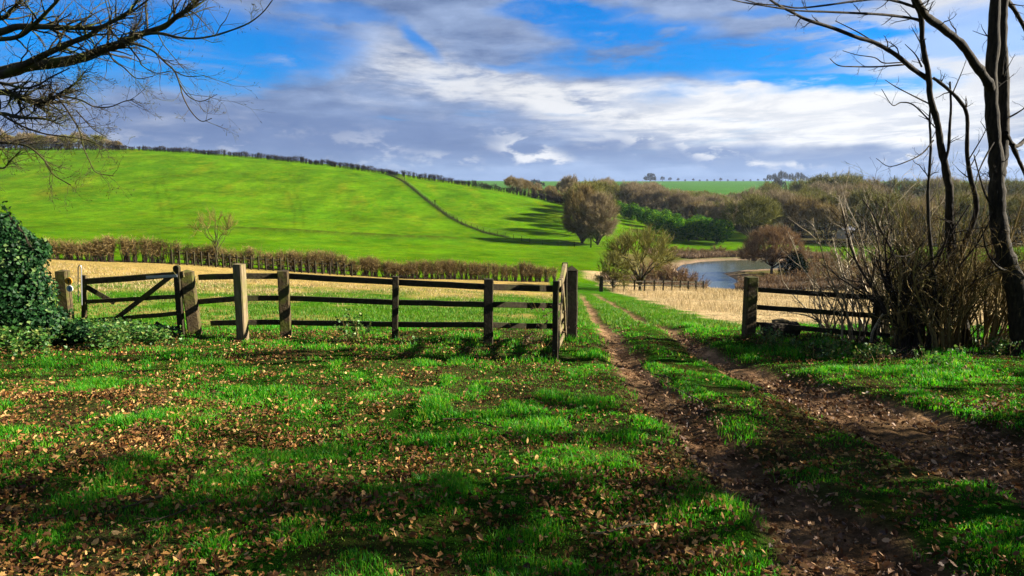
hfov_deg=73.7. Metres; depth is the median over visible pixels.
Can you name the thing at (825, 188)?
bare tree
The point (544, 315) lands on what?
weed plant
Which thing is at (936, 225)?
bare tree
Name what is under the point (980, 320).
bare bush
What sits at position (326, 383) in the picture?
stick
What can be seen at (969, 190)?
bare tree
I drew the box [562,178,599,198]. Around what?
bare tree
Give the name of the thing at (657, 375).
stick
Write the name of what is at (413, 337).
weed plant
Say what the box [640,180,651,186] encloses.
bare tree
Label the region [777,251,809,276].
evergreen shrub
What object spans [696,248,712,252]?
bare bush
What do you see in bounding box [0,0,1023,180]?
sky
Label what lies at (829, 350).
weed plant
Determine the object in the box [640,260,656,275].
bare bush
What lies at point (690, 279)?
bare bush
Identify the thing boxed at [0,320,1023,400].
fallen leaves
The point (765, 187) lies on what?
bare tree
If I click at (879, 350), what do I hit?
weed plant
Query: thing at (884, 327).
bare bush
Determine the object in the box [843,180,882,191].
bare tree
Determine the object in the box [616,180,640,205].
bare tree
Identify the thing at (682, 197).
bare tree
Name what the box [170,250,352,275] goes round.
post and rail fence
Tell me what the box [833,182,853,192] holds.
bare tree
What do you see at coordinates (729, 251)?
bare bush
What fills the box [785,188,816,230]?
bare tree
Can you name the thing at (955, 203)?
bare tree
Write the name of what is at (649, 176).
bare tree
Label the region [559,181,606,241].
bare tree
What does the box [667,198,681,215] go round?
bare tree
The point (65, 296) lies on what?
gate post
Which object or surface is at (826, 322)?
bare bush
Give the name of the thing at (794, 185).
bare tree
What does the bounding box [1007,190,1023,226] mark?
bare tree
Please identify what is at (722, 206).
bare tree
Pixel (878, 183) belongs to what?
bare tree
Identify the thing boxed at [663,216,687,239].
evergreen shrub
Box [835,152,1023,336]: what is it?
bare bush
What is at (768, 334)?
weed plant
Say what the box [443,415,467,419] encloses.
stick
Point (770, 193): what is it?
bare tree
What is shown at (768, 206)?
bare tree
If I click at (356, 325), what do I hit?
weed plant
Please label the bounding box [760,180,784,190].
bare tree
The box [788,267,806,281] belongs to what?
bare bush
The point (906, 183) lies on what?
bare tree
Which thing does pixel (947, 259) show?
bare bush
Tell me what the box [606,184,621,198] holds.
bare tree
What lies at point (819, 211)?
bare tree
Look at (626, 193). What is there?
bare tree
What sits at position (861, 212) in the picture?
bare tree
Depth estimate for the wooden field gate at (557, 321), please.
10.78 m
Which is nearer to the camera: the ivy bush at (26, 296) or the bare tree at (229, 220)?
the ivy bush at (26, 296)
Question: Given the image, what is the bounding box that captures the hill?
[0,148,777,293]
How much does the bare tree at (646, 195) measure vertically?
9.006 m
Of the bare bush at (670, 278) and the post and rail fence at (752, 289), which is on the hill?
the bare bush at (670, 278)
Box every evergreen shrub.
[618,203,627,216]
[621,202,639,219]
[635,207,648,223]
[642,209,661,225]
[644,212,663,231]
[653,212,672,234]
[660,208,671,214]
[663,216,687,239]
[668,213,681,217]
[679,217,702,240]
[691,214,706,239]
[700,217,713,239]
[702,218,735,243]
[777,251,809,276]
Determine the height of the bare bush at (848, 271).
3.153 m
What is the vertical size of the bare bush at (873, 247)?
3.625 m
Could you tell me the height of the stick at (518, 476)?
0.101 m
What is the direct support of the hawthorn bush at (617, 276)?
on the ground at (588, 291)
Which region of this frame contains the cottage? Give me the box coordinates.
[836,226,854,238]
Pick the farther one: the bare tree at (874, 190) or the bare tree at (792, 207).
the bare tree at (874, 190)
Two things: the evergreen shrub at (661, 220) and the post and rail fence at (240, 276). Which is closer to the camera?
the post and rail fence at (240, 276)
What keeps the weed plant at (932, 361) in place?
on the ground at (588, 291)
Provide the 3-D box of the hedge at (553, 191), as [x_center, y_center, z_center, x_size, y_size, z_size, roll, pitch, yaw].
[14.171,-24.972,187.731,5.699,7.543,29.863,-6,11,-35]
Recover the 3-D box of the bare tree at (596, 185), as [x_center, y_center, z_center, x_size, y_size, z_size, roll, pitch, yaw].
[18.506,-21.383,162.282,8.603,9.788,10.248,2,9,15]
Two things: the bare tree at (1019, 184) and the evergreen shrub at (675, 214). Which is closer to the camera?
the evergreen shrub at (675, 214)
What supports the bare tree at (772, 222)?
on the ground at (588, 291)
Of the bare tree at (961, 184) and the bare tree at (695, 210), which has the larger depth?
the bare tree at (961, 184)
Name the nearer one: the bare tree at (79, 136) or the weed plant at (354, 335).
the weed plant at (354, 335)
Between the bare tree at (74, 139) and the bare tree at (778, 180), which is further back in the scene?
the bare tree at (778, 180)
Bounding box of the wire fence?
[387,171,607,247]
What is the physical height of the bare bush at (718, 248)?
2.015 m
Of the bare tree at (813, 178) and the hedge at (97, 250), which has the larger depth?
the bare tree at (813, 178)
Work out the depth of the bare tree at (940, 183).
236.49 m
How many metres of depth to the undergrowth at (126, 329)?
11.73 m
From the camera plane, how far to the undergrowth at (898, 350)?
11.19 m
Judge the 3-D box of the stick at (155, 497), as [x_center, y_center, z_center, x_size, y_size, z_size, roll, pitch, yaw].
[-2.548,1.394,4.412,0.485,0.110,0.185,-8,11,-15]
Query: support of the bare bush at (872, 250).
on the ground at (588, 291)
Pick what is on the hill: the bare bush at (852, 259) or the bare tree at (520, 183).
the bare tree at (520, 183)
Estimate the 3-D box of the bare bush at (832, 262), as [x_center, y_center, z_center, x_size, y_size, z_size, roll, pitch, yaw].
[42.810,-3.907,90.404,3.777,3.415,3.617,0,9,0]
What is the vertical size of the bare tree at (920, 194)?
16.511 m
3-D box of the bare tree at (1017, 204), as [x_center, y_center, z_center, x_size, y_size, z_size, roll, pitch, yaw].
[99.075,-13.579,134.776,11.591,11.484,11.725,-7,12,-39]
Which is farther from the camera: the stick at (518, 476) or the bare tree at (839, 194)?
the bare tree at (839, 194)
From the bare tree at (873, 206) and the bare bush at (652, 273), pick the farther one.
the bare tree at (873, 206)
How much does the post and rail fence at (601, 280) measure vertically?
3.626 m
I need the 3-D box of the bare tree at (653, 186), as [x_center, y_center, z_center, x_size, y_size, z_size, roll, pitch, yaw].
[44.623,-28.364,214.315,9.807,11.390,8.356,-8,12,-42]
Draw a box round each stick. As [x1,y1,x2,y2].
[81,491,161,512]
[125,497,207,524]
[307,377,337,383]
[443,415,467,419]
[474,419,517,427]
[504,459,540,479]
[576,447,627,462]
[590,502,655,534]
[641,365,671,378]
[669,381,700,402]
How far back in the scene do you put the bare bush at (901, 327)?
11.16 m
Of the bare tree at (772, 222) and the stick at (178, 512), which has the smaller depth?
the stick at (178, 512)
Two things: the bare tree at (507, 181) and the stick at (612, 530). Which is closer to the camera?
the stick at (612, 530)
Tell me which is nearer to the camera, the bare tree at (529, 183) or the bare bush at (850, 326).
the bare bush at (850, 326)
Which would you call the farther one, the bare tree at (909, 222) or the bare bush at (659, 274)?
the bare tree at (909, 222)
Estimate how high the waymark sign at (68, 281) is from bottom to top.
0.136 m
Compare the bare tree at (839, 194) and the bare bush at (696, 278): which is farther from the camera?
the bare tree at (839, 194)
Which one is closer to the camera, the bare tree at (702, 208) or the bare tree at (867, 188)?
the bare tree at (702, 208)
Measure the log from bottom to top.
0.321 m
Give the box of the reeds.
[601,247,868,291]
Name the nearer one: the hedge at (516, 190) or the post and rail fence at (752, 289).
the post and rail fence at (752, 289)
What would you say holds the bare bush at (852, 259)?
on the ground at (588, 291)
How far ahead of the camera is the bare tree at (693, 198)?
184.28 m
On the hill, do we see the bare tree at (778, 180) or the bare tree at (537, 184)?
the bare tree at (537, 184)
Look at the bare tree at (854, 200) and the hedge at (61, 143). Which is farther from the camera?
the hedge at (61, 143)
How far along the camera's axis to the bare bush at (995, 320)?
11.25 m
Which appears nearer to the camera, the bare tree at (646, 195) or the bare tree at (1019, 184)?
the bare tree at (646, 195)
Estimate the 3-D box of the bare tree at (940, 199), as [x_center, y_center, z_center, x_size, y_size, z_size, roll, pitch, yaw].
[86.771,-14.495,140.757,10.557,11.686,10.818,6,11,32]
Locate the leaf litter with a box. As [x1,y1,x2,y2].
[598,331,1023,575]
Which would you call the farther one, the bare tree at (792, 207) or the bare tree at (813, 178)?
the bare tree at (813, 178)
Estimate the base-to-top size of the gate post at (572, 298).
1.540 m
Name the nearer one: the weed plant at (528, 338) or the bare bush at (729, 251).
the weed plant at (528, 338)
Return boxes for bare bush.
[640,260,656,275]
[644,263,659,277]
[651,263,681,279]
[656,261,688,282]
[673,266,697,283]
[680,246,697,253]
[684,273,703,281]
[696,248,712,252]
[709,244,728,250]
[723,250,737,255]
[760,271,783,283]
[775,205,983,341]
[775,246,862,338]
[776,273,794,283]
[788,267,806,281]
[800,190,984,312]
[804,252,823,275]
[806,269,825,281]
[809,157,1023,348]
[809,248,835,274]
[817,144,1023,332]
[818,248,848,269]
[822,267,844,280]
[830,262,858,278]
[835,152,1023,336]
[844,246,866,265]
[852,227,989,348]
[867,245,892,263]
[873,168,1023,349]
[879,175,1023,348]
[884,217,1021,323]
[936,186,1023,340]
[957,203,1023,324]
[981,216,1021,258]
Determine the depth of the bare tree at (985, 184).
214.71 m
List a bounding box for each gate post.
[54,269,74,318]
[181,270,202,334]
[567,265,577,339]
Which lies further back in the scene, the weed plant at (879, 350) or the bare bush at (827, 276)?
the bare bush at (827, 276)
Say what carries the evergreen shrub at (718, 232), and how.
on the ground at (588, 291)
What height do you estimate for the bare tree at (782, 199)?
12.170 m
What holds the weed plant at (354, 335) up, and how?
on the ground at (588, 291)
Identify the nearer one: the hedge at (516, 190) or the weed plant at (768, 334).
the weed plant at (768, 334)
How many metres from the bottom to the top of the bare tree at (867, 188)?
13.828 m
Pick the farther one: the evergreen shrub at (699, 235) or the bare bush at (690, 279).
the evergreen shrub at (699, 235)
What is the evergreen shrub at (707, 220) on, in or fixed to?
on the ground at (588, 291)
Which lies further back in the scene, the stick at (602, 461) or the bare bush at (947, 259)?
the bare bush at (947, 259)
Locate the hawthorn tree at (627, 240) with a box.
[598,222,680,290]
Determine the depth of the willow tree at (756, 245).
84.58 m
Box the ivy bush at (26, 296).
[0,201,94,346]
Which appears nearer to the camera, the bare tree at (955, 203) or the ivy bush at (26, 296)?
the ivy bush at (26, 296)
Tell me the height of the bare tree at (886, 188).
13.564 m
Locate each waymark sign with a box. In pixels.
[65,278,71,284]
[66,285,72,291]
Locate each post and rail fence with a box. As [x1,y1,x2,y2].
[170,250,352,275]
[198,263,561,345]
[599,276,703,291]
[741,276,944,340]
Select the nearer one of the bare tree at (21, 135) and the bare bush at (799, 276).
the bare bush at (799, 276)
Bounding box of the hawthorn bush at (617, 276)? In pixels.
[594,246,635,290]
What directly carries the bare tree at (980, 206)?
on the ground at (588, 291)
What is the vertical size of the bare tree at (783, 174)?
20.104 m
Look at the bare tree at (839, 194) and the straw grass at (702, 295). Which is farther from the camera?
the bare tree at (839, 194)
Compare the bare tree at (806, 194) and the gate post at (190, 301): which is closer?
the gate post at (190, 301)
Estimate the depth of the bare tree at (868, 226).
142.93 m
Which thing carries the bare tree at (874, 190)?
on the ground at (588, 291)
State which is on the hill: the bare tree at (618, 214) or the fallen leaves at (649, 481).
the bare tree at (618, 214)
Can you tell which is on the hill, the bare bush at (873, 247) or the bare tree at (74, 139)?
the bare tree at (74, 139)
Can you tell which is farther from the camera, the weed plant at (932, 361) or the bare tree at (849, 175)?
the bare tree at (849, 175)
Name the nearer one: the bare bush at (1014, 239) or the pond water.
the bare bush at (1014, 239)
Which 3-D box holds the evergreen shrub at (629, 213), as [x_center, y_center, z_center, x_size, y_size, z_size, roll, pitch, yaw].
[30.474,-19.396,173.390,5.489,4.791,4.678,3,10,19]
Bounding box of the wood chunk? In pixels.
[772,318,788,322]
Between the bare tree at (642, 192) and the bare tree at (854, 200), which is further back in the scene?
the bare tree at (642, 192)
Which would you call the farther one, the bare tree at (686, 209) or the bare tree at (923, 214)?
the bare tree at (686, 209)
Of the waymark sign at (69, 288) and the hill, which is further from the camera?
the hill
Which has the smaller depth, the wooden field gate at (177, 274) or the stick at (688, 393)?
the stick at (688, 393)
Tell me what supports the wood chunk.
on the log
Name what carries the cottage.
on the ground at (588, 291)
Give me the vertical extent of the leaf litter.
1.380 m
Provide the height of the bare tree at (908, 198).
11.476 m
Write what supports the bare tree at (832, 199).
on the ground at (588, 291)
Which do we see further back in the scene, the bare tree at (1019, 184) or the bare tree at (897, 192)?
the bare tree at (1019, 184)
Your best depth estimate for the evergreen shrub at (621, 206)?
177.94 m
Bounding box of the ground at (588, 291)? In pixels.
[0,181,1023,575]
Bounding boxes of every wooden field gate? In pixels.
[78,265,185,335]
[552,262,567,360]
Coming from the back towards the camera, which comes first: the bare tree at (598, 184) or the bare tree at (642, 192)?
the bare tree at (642, 192)
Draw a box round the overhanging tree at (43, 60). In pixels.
[0,0,272,214]
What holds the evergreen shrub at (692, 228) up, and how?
on the ground at (588, 291)
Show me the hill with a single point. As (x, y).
(273, 205)
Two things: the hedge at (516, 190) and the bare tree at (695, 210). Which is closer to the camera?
the bare tree at (695, 210)
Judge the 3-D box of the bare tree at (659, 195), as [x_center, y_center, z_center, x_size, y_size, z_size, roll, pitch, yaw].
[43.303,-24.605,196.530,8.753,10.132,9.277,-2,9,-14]
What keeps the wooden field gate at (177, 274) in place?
attached to the gate post at (190, 301)
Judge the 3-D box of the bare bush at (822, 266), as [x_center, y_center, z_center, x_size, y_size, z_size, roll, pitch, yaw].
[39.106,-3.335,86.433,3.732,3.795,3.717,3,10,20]
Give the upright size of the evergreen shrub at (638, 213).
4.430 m
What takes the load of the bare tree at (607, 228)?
on the hill
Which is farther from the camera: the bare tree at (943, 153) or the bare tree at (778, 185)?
the bare tree at (778, 185)
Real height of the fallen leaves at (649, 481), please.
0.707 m
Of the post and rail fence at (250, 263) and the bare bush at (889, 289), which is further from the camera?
the post and rail fence at (250, 263)
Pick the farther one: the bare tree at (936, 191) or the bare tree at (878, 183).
the bare tree at (878, 183)
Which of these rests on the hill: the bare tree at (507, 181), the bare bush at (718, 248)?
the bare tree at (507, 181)
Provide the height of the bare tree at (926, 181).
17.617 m
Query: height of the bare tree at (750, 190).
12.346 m
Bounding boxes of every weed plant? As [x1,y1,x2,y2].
[330,324,356,343]
[332,308,372,341]
[396,330,421,343]
[509,319,537,348]
[522,295,576,348]
[754,325,779,346]
[800,330,856,359]
[851,336,895,362]
[913,344,966,366]
[975,324,1020,356]
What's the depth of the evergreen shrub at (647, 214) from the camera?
158.48 m
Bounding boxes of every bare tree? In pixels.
[0,133,14,140]
[13,132,32,149]
[32,134,48,146]
[57,134,78,142]
[68,131,86,143]
[86,134,106,142]
[184,207,238,266]
[504,177,517,188]
[511,178,523,188]
[515,180,527,190]
[521,179,531,191]
[533,182,541,193]
[559,174,577,192]
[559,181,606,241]
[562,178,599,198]
[577,189,619,244]
[581,178,609,195]
[583,181,603,192]
[593,192,620,215]
[600,181,611,193]
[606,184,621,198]
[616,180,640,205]
[621,184,641,204]
[629,186,652,209]
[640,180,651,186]
[640,189,660,208]
[643,172,656,180]
[644,182,662,209]
[649,188,676,210]
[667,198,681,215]
[668,190,693,217]
[682,199,702,217]
[686,195,707,214]
[693,201,717,218]
[695,199,721,218]
[704,193,724,218]
[715,197,741,225]
[719,190,787,238]
[733,0,985,346]
[736,198,785,233]
[740,185,763,198]
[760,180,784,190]
[760,182,783,194]
[760,187,782,227]
[769,188,802,231]
[773,178,781,186]
[778,193,825,240]
[780,171,785,181]
[783,176,822,192]
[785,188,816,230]
[792,183,824,227]
[801,200,851,243]
[803,172,832,186]
[804,187,850,240]
[806,180,833,192]
[817,170,852,186]
[822,186,860,233]
[830,170,866,188]
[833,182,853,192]
[841,171,867,181]
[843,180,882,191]
[844,186,887,241]
[848,202,877,237]
[856,185,884,192]
[857,211,892,239]
[860,185,884,199]
[861,191,913,238]
[864,177,887,186]
[875,185,893,193]
[878,189,907,237]
[884,176,917,196]
[887,197,916,239]
[891,196,944,242]
[901,193,916,226]
[906,178,933,198]
[911,193,957,235]
[913,0,1023,354]
[915,175,941,198]
[925,173,961,191]
[930,186,944,198]
[931,190,955,241]
[934,179,981,194]
[938,189,982,233]
[954,193,1006,241]
[959,186,987,195]
[976,176,1008,195]
[987,193,1023,241]
[1005,175,1023,195]
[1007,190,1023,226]
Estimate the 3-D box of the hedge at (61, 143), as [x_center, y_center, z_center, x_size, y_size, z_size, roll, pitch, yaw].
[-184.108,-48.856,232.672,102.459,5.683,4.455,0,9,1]
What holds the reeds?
on the ground at (588, 291)
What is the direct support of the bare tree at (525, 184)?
on the hill
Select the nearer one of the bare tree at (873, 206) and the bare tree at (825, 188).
the bare tree at (873, 206)
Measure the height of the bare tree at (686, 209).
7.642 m
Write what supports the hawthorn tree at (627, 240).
on the ground at (588, 291)
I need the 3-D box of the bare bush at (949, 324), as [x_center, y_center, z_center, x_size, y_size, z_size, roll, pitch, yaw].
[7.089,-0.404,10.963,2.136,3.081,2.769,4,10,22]
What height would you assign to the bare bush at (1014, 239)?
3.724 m
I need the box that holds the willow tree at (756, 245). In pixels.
[736,222,809,273]
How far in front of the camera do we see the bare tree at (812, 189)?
186.55 m
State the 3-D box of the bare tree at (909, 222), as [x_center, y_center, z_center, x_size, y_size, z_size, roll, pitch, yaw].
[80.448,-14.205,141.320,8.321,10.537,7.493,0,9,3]
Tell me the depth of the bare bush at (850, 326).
12.18 m
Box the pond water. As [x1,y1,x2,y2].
[677,260,780,288]
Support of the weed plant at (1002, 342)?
on the ground at (588, 291)
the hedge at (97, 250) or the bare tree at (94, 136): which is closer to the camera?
the hedge at (97, 250)
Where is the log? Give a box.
[761,321,800,336]
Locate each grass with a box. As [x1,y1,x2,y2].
[44,263,986,324]
[48,264,741,327]
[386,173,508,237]
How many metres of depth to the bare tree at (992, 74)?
10.25 m
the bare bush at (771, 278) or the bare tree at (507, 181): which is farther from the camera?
the bare tree at (507, 181)
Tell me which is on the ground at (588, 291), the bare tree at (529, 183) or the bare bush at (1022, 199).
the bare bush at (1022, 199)
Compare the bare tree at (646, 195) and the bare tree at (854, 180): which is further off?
the bare tree at (854, 180)
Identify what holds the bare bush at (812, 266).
on the ground at (588, 291)
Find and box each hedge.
[0,138,117,149]
[43,233,557,281]
[111,144,565,203]
[528,184,574,202]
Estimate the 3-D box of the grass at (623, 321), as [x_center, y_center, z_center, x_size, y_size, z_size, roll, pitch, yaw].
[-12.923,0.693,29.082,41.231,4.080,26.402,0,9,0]
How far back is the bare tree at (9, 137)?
238.32 m
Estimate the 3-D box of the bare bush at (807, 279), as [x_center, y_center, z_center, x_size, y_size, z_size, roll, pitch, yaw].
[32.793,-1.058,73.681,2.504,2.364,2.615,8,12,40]
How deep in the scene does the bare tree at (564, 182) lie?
211.08 m
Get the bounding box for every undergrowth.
[0,317,184,359]
[750,315,1023,361]
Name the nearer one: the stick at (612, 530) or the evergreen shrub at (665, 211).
the stick at (612, 530)
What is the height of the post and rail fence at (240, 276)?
1.620 m
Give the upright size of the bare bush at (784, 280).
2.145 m
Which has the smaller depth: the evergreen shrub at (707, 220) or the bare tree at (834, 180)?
the evergreen shrub at (707, 220)
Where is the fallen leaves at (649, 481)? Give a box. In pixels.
[0,388,1023,575]
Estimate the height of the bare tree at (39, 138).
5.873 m
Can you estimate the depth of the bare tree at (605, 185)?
205.62 m
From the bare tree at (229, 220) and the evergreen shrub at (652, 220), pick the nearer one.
the bare tree at (229, 220)
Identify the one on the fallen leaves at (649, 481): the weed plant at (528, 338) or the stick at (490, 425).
the stick at (490, 425)
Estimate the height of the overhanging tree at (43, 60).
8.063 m
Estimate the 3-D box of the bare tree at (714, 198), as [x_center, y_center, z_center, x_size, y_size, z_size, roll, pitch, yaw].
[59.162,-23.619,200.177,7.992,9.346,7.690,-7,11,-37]

